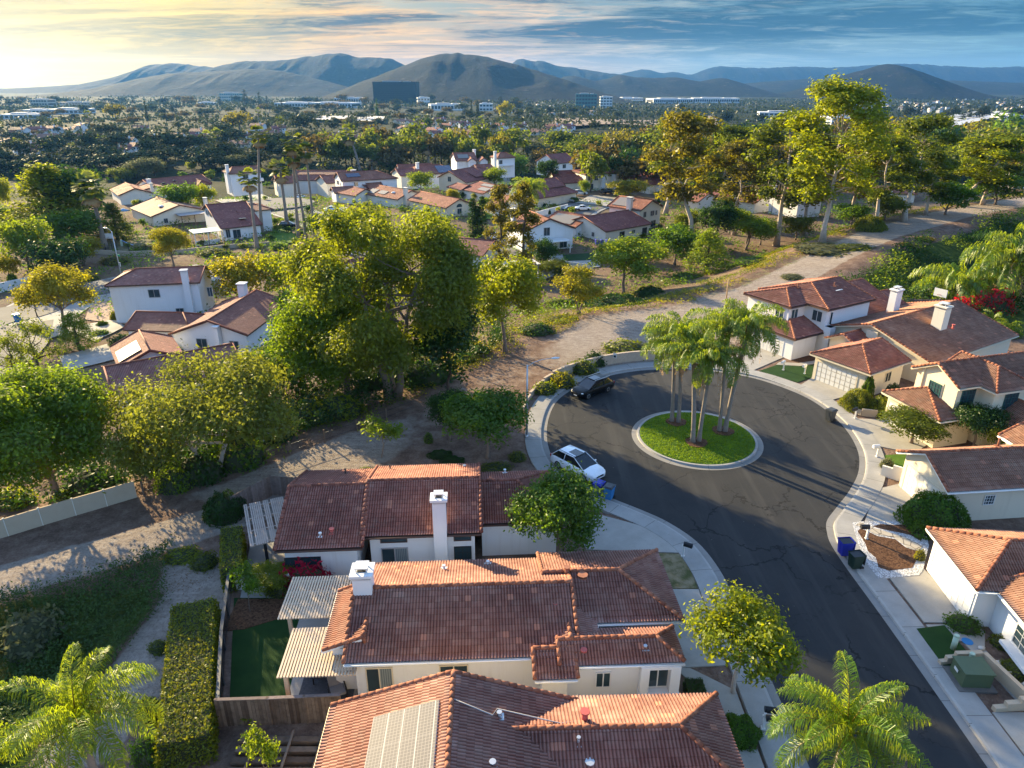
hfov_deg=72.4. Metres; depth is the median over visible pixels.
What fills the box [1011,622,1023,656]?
window
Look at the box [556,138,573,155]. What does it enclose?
tree
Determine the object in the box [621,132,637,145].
tree
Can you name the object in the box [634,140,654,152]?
tree
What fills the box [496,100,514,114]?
tree
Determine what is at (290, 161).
palm tree
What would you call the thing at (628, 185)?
leafy tree
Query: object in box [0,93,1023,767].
ground
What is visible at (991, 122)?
tree
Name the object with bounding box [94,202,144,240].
conifer
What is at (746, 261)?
bush
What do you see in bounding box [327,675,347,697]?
lounge chair
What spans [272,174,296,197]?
tile roofed house
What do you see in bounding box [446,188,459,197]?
leafy tree
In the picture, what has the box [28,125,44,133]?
house
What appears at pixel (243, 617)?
mulch bed
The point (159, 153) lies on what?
tree
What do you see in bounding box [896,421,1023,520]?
tile roofed house
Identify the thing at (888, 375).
window
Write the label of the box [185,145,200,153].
tree
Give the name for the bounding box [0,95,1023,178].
woodland
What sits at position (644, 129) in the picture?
tree
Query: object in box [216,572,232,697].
garden fence
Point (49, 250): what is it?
leafy tree
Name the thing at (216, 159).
tree
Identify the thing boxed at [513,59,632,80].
hills
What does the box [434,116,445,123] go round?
house
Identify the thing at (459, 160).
tile roofed house
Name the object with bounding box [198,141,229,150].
tree
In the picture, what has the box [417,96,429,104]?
office building
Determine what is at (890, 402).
garage door
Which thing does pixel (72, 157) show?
tree
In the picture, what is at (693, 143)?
eucalyptus tree
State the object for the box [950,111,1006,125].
motorway
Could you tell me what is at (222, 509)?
bush
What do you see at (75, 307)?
pavement
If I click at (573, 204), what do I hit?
road
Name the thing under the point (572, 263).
vinyl fence
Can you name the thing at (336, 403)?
bush
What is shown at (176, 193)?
leafy tree
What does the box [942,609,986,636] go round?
bush
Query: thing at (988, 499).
window
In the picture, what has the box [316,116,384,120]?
car park
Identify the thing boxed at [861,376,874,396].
bush
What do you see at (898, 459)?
lawn
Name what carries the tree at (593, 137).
on the ground at (50, 553)
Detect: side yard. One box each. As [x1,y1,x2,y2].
[85,300,126,323]
[266,228,297,245]
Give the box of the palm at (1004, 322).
[995,318,1023,334]
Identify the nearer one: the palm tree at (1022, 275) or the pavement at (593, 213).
the palm tree at (1022, 275)
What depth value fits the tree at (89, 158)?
422.93 m
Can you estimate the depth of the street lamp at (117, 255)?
128.30 m
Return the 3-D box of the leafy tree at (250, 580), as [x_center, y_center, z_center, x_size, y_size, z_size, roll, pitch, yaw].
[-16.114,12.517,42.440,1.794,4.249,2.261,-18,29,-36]
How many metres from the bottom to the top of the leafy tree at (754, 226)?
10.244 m
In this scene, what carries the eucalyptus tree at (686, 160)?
on the ground at (50, 553)
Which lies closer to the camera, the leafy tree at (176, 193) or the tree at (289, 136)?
the leafy tree at (176, 193)
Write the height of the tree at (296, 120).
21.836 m
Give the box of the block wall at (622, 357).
[522,350,678,408]
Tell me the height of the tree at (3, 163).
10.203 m
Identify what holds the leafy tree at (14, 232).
on the ground at (50, 553)
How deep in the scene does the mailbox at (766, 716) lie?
34.96 m
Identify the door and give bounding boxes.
[248,228,252,237]
[310,182,316,187]
[501,166,510,171]
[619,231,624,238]
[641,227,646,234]
[753,334,784,355]
[814,360,858,390]
[884,400,922,441]
[900,462,944,497]
[928,544,975,615]
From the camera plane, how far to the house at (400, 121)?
890.47 m
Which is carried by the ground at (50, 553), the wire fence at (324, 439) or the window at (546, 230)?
the wire fence at (324, 439)
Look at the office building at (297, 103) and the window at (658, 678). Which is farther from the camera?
the office building at (297, 103)
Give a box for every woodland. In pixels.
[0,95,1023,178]
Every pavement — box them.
[4,264,221,325]
[271,207,399,254]
[496,207,608,257]
[525,362,1023,767]
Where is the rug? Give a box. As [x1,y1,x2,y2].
[299,677,353,699]
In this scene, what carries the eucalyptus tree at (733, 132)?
on the ground at (50, 553)
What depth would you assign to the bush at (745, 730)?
34.30 m
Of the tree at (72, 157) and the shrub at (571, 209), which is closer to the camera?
the shrub at (571, 209)
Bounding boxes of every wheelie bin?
[12,313,20,322]
[592,478,605,496]
[603,482,615,499]
[825,407,837,420]
[837,537,856,555]
[848,549,866,568]
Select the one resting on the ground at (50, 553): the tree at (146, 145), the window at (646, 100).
the tree at (146, 145)
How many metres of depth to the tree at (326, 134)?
454.92 m
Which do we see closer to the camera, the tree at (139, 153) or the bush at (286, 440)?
the bush at (286, 440)
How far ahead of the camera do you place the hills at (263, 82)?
3244.36 m
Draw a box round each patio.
[240,529,287,597]
[288,606,332,658]
[290,662,357,695]
[549,254,600,266]
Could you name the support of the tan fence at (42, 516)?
on the ground at (50, 553)
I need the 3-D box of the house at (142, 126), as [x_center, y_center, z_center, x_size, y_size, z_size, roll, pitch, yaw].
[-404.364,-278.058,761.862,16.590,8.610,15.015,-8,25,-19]
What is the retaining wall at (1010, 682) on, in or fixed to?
on the ground at (50, 553)
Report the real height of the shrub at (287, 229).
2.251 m
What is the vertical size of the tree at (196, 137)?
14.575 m
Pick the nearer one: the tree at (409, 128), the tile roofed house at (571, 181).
the tile roofed house at (571, 181)
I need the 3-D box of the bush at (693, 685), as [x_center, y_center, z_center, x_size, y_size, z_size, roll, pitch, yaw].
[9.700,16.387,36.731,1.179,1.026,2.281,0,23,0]
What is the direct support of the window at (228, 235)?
in the tile roofed house at (228, 220)
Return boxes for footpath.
[681,668,744,716]
[776,360,814,365]
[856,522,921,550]
[926,624,1016,698]
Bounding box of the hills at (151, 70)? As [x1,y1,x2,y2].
[0,63,212,92]
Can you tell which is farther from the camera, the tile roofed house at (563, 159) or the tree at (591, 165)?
the tile roofed house at (563, 159)
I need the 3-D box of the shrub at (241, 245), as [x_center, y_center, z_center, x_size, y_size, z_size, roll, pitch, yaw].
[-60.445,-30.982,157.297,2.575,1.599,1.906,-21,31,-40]
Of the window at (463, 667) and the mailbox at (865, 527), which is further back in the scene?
the mailbox at (865, 527)
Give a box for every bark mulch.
[858,528,915,570]
[874,524,921,540]
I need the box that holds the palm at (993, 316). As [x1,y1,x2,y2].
[983,309,1007,322]
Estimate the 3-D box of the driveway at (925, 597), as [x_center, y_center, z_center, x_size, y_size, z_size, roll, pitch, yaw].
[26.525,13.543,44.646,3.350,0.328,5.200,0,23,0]
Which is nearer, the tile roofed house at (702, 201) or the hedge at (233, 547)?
the hedge at (233, 547)
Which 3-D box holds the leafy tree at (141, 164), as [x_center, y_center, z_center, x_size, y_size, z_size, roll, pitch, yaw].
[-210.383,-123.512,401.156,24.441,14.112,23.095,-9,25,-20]
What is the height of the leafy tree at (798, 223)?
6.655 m
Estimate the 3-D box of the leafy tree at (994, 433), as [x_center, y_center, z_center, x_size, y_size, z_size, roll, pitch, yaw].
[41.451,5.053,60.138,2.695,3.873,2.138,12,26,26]
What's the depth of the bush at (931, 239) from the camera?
126.72 m
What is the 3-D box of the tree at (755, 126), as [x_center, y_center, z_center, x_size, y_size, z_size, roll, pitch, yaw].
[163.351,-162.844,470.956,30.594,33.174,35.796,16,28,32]
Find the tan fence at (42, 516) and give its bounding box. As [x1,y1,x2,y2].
[0,481,136,537]
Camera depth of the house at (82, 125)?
742.86 m
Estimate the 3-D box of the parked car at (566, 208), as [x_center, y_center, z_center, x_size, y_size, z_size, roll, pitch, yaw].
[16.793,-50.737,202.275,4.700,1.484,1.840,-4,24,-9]
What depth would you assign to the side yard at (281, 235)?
170.18 m
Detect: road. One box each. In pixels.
[0,264,214,325]
[0,319,53,374]
[247,198,314,210]
[249,199,388,255]
[504,204,606,254]
[508,182,582,206]
[547,369,986,767]
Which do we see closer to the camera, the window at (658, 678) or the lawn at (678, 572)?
the window at (658, 678)
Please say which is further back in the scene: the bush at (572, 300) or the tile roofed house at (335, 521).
the bush at (572, 300)
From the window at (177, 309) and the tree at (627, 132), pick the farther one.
the tree at (627, 132)
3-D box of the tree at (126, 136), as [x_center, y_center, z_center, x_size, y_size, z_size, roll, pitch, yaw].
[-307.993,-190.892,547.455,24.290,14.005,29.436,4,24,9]
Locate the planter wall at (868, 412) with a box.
[857,408,877,417]
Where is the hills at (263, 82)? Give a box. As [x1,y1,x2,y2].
[11,69,347,96]
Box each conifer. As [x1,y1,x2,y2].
[50,311,101,352]
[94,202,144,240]
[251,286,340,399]
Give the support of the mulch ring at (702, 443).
on the island lawn at (693, 452)
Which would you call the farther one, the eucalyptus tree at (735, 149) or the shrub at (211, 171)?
the shrub at (211, 171)
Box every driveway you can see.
[30,313,77,337]
[60,344,113,368]
[76,320,123,340]
[216,198,241,202]
[241,194,270,199]
[501,178,511,185]
[576,195,615,205]
[584,515,677,552]
[673,589,725,667]
[726,345,783,369]
[738,749,763,767]
[801,378,846,399]
[858,418,926,449]
[865,484,911,520]
[890,569,958,622]
[992,712,1023,753]
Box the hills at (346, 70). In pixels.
[202,53,403,86]
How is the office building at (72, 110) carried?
on the ground at (50, 553)
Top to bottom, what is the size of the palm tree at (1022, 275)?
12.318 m
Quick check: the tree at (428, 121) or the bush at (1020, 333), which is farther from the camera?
the tree at (428, 121)
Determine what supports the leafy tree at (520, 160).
on the ground at (50, 553)
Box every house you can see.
[8,126,31,134]
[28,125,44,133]
[33,132,57,138]
[42,125,63,133]
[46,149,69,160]
[63,126,78,132]
[73,122,90,130]
[101,329,236,413]
[104,265,214,322]
[109,182,166,204]
[114,136,137,144]
[122,282,278,354]
[124,141,139,152]
[129,196,207,226]
[132,124,148,129]
[136,174,212,198]
[188,127,205,134]
[189,201,272,245]
[222,164,263,195]
[230,140,252,147]
[249,122,266,130]
[259,129,279,134]
[271,124,285,132]
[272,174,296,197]
[272,462,556,582]
[295,170,347,193]
[314,669,743,767]
[315,174,335,197]
[321,548,686,695]
[329,169,397,201]
[337,185,417,207]
[341,257,382,287]
[390,167,414,188]
[393,118,407,123]
[395,162,451,188]
[405,119,416,124]
[407,191,471,216]
[426,126,443,131]
[428,129,445,136]
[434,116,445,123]
[438,166,497,190]
[440,122,456,126]
[446,181,503,199]
[450,149,488,169]
[455,120,470,127]
[457,237,504,268]
[471,164,493,168]
[486,195,522,214]
[489,151,515,177]
[493,123,508,130]
[506,177,577,207]
[506,208,575,252]
[512,121,527,130]
[530,128,550,134]
[535,153,574,174]
[545,123,561,132]
[549,165,640,191]
[549,210,587,237]
[554,173,575,176]
[561,122,575,131]
[571,209,657,240]
[607,195,663,229]
[625,173,681,193]
[688,192,717,211]
[713,189,735,204]
[738,194,769,212]
[743,276,907,359]
[768,185,820,217]
[809,300,1018,394]
[881,350,1023,447]
[889,185,916,202]
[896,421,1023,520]
[925,526,1023,673]
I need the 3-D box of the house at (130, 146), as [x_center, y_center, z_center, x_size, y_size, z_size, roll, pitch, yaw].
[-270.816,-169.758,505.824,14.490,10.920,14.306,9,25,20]
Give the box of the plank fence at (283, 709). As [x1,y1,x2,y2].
[214,693,340,726]
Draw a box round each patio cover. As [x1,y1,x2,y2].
[243,496,283,561]
[276,627,356,694]
[277,575,351,643]
[503,259,539,277]
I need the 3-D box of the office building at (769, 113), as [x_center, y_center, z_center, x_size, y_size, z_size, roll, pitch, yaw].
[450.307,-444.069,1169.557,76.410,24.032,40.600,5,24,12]
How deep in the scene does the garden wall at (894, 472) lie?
57.54 m
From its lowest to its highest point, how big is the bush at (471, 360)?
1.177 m
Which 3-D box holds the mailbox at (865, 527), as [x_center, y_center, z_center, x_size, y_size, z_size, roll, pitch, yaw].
[25.070,10.566,49.788,0.700,1.350,0.260,0,23,0]
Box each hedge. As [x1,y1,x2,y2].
[151,595,221,767]
[218,525,247,592]
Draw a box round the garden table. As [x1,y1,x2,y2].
[312,668,332,684]
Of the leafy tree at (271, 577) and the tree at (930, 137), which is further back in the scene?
the tree at (930, 137)
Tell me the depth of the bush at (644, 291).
114.83 m
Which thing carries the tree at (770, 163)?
on the ground at (50, 553)
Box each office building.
[0,112,51,118]
[20,108,46,112]
[29,98,56,107]
[47,107,95,113]
[59,101,94,106]
[198,101,216,104]
[219,92,242,101]
[274,101,308,106]
[309,101,361,107]
[334,97,367,101]
[372,81,419,102]
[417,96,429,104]
[428,103,463,110]
[479,102,492,110]
[575,93,596,108]
[599,96,612,107]
[619,97,642,100]
[646,98,692,103]
[693,97,739,102]
[756,110,791,121]
[820,115,849,124]
[991,113,1023,121]
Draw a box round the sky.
[0,0,1023,88]
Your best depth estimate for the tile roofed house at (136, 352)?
83.70 m
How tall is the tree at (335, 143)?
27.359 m
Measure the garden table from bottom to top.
0.460 m
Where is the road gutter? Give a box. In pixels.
[541,368,997,767]
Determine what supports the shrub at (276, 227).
on the ground at (50, 553)
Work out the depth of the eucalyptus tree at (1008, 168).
156.79 m
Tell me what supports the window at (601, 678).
in the tile roofed house at (589, 623)
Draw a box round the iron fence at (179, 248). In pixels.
[98,235,266,250]
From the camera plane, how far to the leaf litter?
67.43 m
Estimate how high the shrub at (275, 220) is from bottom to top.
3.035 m
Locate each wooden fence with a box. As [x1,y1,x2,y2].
[230,475,296,506]
[902,298,941,301]
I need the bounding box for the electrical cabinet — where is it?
[942,656,997,693]
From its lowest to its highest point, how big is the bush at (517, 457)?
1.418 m
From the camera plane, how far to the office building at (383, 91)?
2050.85 m
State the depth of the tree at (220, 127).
591.38 m
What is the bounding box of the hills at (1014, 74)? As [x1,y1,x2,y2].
[621,64,1023,83]
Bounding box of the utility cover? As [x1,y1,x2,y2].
[961,637,972,644]
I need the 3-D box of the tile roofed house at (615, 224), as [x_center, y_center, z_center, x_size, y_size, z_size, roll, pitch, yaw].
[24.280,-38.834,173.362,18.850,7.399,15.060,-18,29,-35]
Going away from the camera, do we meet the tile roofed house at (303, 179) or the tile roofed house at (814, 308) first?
the tile roofed house at (814, 308)
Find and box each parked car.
[278,220,295,227]
[550,443,605,481]
[562,206,577,210]
[571,372,614,399]
[575,189,587,194]
[575,205,590,210]
[600,188,612,193]
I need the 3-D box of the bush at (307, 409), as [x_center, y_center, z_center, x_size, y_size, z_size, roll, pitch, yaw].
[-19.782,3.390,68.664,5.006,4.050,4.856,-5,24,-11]
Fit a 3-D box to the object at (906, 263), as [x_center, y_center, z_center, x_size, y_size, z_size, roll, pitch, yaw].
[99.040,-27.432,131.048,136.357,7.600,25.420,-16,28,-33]
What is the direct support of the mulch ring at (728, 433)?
on the island lawn at (693, 452)
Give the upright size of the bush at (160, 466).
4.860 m
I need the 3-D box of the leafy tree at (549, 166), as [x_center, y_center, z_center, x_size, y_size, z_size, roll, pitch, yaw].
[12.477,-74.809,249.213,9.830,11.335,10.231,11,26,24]
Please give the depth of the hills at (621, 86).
3616.27 m
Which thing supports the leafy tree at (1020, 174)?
on the ground at (50, 553)
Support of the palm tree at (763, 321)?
on the island lawn at (693, 452)
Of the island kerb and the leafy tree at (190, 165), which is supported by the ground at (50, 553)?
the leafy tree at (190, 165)
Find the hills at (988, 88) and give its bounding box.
[745,78,1023,94]
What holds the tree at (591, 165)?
on the ground at (50, 553)
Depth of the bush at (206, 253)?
149.89 m
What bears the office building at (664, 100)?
on the ground at (50, 553)
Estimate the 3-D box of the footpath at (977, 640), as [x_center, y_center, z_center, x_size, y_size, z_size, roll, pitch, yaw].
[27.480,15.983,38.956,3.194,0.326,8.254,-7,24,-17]
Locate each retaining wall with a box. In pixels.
[94,242,269,255]
[938,650,983,664]
[983,652,1023,698]
[991,696,1023,711]
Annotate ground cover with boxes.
[0,532,180,767]
[205,194,1011,444]
[836,207,1023,318]
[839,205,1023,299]
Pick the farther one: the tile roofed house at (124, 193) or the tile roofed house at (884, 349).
the tile roofed house at (124, 193)
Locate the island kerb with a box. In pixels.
[632,410,763,469]
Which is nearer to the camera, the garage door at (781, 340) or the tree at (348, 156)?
the garage door at (781, 340)
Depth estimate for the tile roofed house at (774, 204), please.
194.80 m
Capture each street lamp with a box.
[103,227,121,273]
[525,357,559,437]
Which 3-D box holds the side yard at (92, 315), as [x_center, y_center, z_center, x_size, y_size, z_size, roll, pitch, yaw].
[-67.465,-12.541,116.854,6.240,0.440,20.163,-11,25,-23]
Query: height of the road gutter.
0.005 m
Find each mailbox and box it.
[681,541,692,556]
[761,706,777,729]
[852,407,857,418]
[860,524,870,538]
[872,444,879,456]
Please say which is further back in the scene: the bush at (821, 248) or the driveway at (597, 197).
the driveway at (597, 197)
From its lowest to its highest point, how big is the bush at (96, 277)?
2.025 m
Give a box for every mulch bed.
[223,599,286,630]
[791,356,814,362]
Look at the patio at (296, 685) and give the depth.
37.95 m
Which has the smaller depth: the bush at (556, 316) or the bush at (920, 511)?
the bush at (920, 511)
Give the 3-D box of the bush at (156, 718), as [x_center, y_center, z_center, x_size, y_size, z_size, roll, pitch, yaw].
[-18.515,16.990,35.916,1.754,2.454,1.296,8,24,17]
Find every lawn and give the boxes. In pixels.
[107,235,154,250]
[230,598,333,696]
[563,253,592,260]
[584,550,697,588]
[640,412,754,464]
[760,364,813,382]
[884,454,905,466]
[917,625,964,665]
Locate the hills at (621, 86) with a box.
[562,75,785,96]
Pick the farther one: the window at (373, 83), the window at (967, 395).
the window at (373, 83)
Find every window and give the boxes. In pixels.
[0,115,49,117]
[30,100,55,107]
[48,110,94,112]
[148,289,160,297]
[175,308,183,311]
[196,338,207,348]
[206,287,212,296]
[219,94,242,100]
[225,229,230,237]
[229,341,239,349]
[232,229,240,237]
[275,104,308,105]
[284,556,321,571]
[310,104,359,106]
[365,667,393,692]
[373,83,418,102]
[380,539,406,542]
[381,547,408,561]
[429,106,458,108]
[439,664,467,671]
[453,536,470,540]
[454,546,471,559]
[480,105,492,109]
[544,227,549,235]
[560,241,566,247]
[575,95,596,106]
[591,668,613,688]
[599,98,611,107]
[646,100,691,101]
[648,670,668,687]
[694,99,738,101]
[775,308,784,317]
[790,308,798,318]
[811,309,822,322]
[828,312,833,324]
[884,371,891,382]
[927,378,943,397]
[960,389,976,404]
[982,494,995,504]
[1001,393,1019,409]
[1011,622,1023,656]
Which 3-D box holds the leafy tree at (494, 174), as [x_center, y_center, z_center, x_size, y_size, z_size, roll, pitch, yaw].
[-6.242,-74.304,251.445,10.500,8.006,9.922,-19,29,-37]
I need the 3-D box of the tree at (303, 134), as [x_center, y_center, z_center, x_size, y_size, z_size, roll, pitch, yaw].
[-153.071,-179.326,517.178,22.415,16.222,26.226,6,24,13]
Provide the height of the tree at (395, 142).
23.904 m
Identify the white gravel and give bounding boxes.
[852,521,928,578]
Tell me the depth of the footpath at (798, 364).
81.38 m
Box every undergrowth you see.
[0,181,882,332]
[0,311,509,509]
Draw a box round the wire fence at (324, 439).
[140,399,413,494]
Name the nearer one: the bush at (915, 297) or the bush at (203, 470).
the bush at (203, 470)
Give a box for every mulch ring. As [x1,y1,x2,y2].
[666,417,685,426]
[685,437,707,447]
[712,426,734,435]
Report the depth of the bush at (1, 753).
34.84 m
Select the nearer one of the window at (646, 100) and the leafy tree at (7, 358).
the leafy tree at (7, 358)
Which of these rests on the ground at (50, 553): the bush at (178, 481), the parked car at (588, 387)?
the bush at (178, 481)
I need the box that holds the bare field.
[552,115,717,125]
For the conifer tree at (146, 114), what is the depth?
884.11 m
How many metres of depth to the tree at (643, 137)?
436.64 m
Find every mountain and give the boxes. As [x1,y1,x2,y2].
[312,53,668,104]
[777,64,1009,99]
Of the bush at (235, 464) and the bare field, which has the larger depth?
the bare field
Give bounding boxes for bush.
[0,484,38,512]
[0,602,69,671]
[0,720,27,763]
[6,273,17,280]
[48,460,127,499]
[52,488,72,501]
[80,274,100,281]
[89,328,111,335]
[95,320,108,325]
[97,255,130,265]
[106,332,128,349]
[109,311,115,319]
[127,731,159,767]
[130,447,185,474]
[131,243,155,250]
[136,695,160,726]
[146,638,167,658]
[152,462,195,495]
[161,544,203,567]
[170,446,231,488]
[187,549,219,573]
[190,246,233,257]
[198,439,219,457]
[201,488,246,529]
[208,437,272,475]
[246,419,302,446]
[262,582,290,599]
[269,241,291,250]
[279,557,340,597]
[286,398,328,428]
[311,387,371,421]
[350,367,396,391]
[394,355,458,389]
[423,431,432,444]
[426,449,452,459]
[438,455,464,463]
[452,353,484,364]
[466,341,490,354]
[481,461,514,471]
[507,450,526,462]
[518,321,555,337]
[531,380,558,397]
[542,313,583,323]
[545,297,570,306]
[548,369,577,389]
[564,294,605,306]
[567,356,598,377]
[583,349,605,367]
[586,293,651,307]
[601,337,656,360]
[633,285,664,297]
[670,271,703,279]
[682,677,706,693]
[725,710,763,752]
[731,255,765,266]
[780,273,803,279]
[788,242,851,257]
[834,243,874,251]
[837,388,873,413]
[852,215,889,232]
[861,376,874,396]
[868,395,887,417]
[878,457,893,467]
[882,382,900,398]
[893,489,972,540]
[907,291,948,298]
[913,547,927,561]
[916,236,936,241]
[932,292,951,299]
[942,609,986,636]
[953,294,980,311]
[974,286,1017,316]
[986,633,1006,652]
[999,658,1023,682]
[1006,325,1023,339]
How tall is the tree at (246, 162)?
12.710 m
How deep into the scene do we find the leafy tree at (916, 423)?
61.37 m
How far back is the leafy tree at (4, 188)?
196.13 m
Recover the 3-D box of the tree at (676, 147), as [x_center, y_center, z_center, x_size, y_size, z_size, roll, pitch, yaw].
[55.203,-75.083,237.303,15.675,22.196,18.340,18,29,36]
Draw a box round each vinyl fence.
[235,572,289,589]
[542,260,592,278]
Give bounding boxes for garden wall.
[0,277,29,292]
[507,204,567,216]
[880,465,902,480]
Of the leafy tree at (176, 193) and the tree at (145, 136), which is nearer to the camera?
the leafy tree at (176, 193)
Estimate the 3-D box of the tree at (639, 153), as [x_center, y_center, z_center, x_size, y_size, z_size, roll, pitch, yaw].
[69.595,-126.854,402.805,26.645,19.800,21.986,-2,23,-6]
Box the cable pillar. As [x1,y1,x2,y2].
[950,633,959,650]
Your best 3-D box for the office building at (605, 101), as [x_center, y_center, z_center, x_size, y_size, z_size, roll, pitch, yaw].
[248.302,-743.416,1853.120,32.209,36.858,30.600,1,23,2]
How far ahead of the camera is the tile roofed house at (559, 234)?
155.91 m
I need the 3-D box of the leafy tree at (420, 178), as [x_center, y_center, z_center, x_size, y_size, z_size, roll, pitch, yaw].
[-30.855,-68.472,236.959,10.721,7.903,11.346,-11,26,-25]
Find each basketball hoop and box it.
[105,233,111,246]
[933,287,947,299]
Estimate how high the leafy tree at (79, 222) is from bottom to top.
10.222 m
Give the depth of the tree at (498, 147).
414.39 m
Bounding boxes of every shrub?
[138,218,147,226]
[204,168,215,176]
[238,243,247,248]
[266,234,275,241]
[271,225,281,231]
[272,217,279,224]
[283,226,292,232]
[303,205,314,213]
[568,206,574,212]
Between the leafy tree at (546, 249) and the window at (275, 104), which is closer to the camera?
the leafy tree at (546, 249)
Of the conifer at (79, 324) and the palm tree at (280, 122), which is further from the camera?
the palm tree at (280, 122)
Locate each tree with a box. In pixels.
[0,122,4,140]
[0,131,34,140]
[0,135,35,154]
[0,147,11,160]
[0,158,16,172]
[0,161,109,239]
[0,177,12,209]
[0,204,15,225]
[0,213,53,269]
[0,253,22,275]
[0,315,65,373]
[0,332,42,373]
[0,357,121,501]
[0,641,165,767]
[6,259,100,330]
[8,153,32,160]
[8,157,36,172]
[9,160,108,213]
[10,233,93,272]
[11,159,37,171]
[16,154,60,164]
[17,287,48,315]
[26,149,62,161]
[29,137,62,151]
[31,205,111,241]
[36,134,69,144]
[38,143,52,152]
[45,136,65,148]
[50,145,81,156]
[53,118,60,125]
[55,132,76,144]
[60,234,104,264]
[61,153,87,166]
[66,138,91,146]
[71,145,88,162]
[71,168,108,249]
[76,146,99,161]
[77,129,98,147]
[82,336,306,493]
[83,110,91,123]
[84,150,108,171]
[85,143,117,165]
[88,120,124,134]
[88,153,128,167]
[92,138,112,146]
[98,130,134,141]
[99,132,130,145]
[101,103,124,120]
[103,147,127,167]
[104,166,140,181]
[109,151,150,167]
[123,155,164,178]
[127,126,146,139]
[133,138,155,151]
[133,146,156,156]
[137,150,163,159]
[139,133,156,142]
[143,101,150,123]
[145,146,177,160]
[146,127,188,147]
[146,226,193,265]
[147,161,165,175]
[149,180,199,203]
[151,141,174,149]
[153,139,182,146]
[156,158,177,168]
[163,146,186,159]
[165,137,202,150]
[176,133,209,146]
[179,149,199,165]
[183,154,215,170]
[184,162,196,172]
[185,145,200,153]
[193,182,216,206]
[196,145,226,168]
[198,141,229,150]
[199,129,213,144]
[201,153,235,172]
[206,140,244,162]
[206,248,272,298]
[210,127,224,142]
[213,122,232,137]
[216,130,230,142]
[222,110,252,129]
[223,126,247,141]
[223,557,261,610]
[224,154,250,166]
[228,152,262,165]
[235,338,311,403]
[236,167,260,250]
[236,721,280,767]
[241,89,247,104]
[241,558,295,595]
[245,149,277,167]
[247,124,268,234]
[248,132,293,141]
[250,134,275,156]
[251,247,301,292]
[261,131,292,138]
[261,282,411,397]
[266,139,299,159]
[267,158,292,220]
[272,141,296,153]
[274,115,284,131]
[275,191,492,400]
[280,131,302,238]
[281,146,307,239]
[282,111,316,128]
[288,132,316,143]
[294,141,315,240]
[299,132,332,166]
[301,213,326,239]
[315,128,330,160]
[315,154,329,169]
[317,140,333,166]
[322,129,349,169]
[334,127,353,168]
[336,143,368,167]
[338,122,361,169]
[349,138,381,169]
[355,126,382,159]
[357,413,407,457]
[359,123,389,143]
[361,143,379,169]
[374,143,418,165]
[374,161,407,172]
[375,99,378,115]
[379,132,406,156]
[397,119,430,160]
[400,131,423,163]
[404,170,437,190]
[406,308,488,391]
[413,132,431,161]
[414,132,454,163]
[419,136,432,162]
[422,118,432,126]
[423,386,468,440]
[437,128,462,164]
[437,381,535,458]
[442,143,485,162]
[446,126,472,145]
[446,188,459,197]
[453,131,479,153]
[466,198,478,236]
[467,115,492,146]
[470,250,551,352]
[471,206,482,236]
[475,98,479,119]
[476,145,512,163]
[476,196,488,236]
[481,165,507,183]
[481,183,516,261]
[483,140,510,159]
[484,130,512,152]
[489,121,533,152]
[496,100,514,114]
[501,177,544,267]
[503,460,608,551]
[506,137,515,153]
[509,151,532,181]
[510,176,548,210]
[522,140,552,156]
[525,237,559,269]
[529,147,557,176]
[535,158,560,177]
[537,257,571,279]
[538,129,567,150]
[544,126,577,148]
[550,262,606,313]
[553,138,572,153]
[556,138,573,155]
[563,139,588,168]
[567,134,594,151]
[569,139,622,169]
[575,131,603,147]
[575,148,610,192]
[577,178,590,191]
[586,232,669,294]
[600,129,626,152]
[604,178,652,195]
[608,151,634,179]
[610,141,638,164]
[611,155,653,178]
[618,127,635,138]
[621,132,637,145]
[622,145,651,161]
[627,142,638,149]
[628,128,658,147]
[628,241,671,262]
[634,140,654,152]
[636,125,655,136]
[638,127,667,148]
[638,160,662,177]
[639,107,730,232]
[639,322,696,421]
[643,307,712,422]
[645,111,712,214]
[645,220,712,264]
[654,140,700,181]
[654,331,729,442]
[667,207,700,232]
[674,334,752,441]
[678,578,808,693]
[681,227,733,274]
[684,163,721,190]
[688,298,767,430]
[693,134,720,161]
[696,196,742,237]
[697,122,761,222]
[711,297,789,431]
[712,139,775,235]
[720,208,781,250]
[729,159,780,187]
[737,115,771,148]
[740,105,840,246]
[743,215,783,244]
[764,142,787,188]
[765,650,932,767]
[766,139,795,189]
[773,157,790,187]
[774,127,848,235]
[779,69,904,242]
[782,213,820,239]
[827,144,895,219]
[831,120,849,133]
[832,202,875,225]
[834,113,890,135]
[850,133,928,216]
[863,194,914,219]
[876,403,955,443]
[882,111,967,221]
[884,115,923,133]
[885,128,922,180]
[905,262,1018,301]
[908,153,968,214]
[912,131,960,154]
[919,181,986,214]
[920,143,971,180]
[922,116,966,145]
[949,134,1023,205]
[951,118,992,133]
[951,399,1014,445]
[956,119,993,152]
[958,129,1023,204]
[959,170,1023,204]
[959,221,1023,308]
[970,111,1003,129]
[970,242,1023,294]
[973,128,1016,168]
[981,154,1007,167]
[985,423,1005,444]
[989,108,1023,130]
[1005,163,1023,189]
[1007,116,1023,135]
[1008,149,1023,189]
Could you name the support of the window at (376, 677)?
in the tile roofed house at (589, 623)
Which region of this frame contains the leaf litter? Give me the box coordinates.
[3,263,774,600]

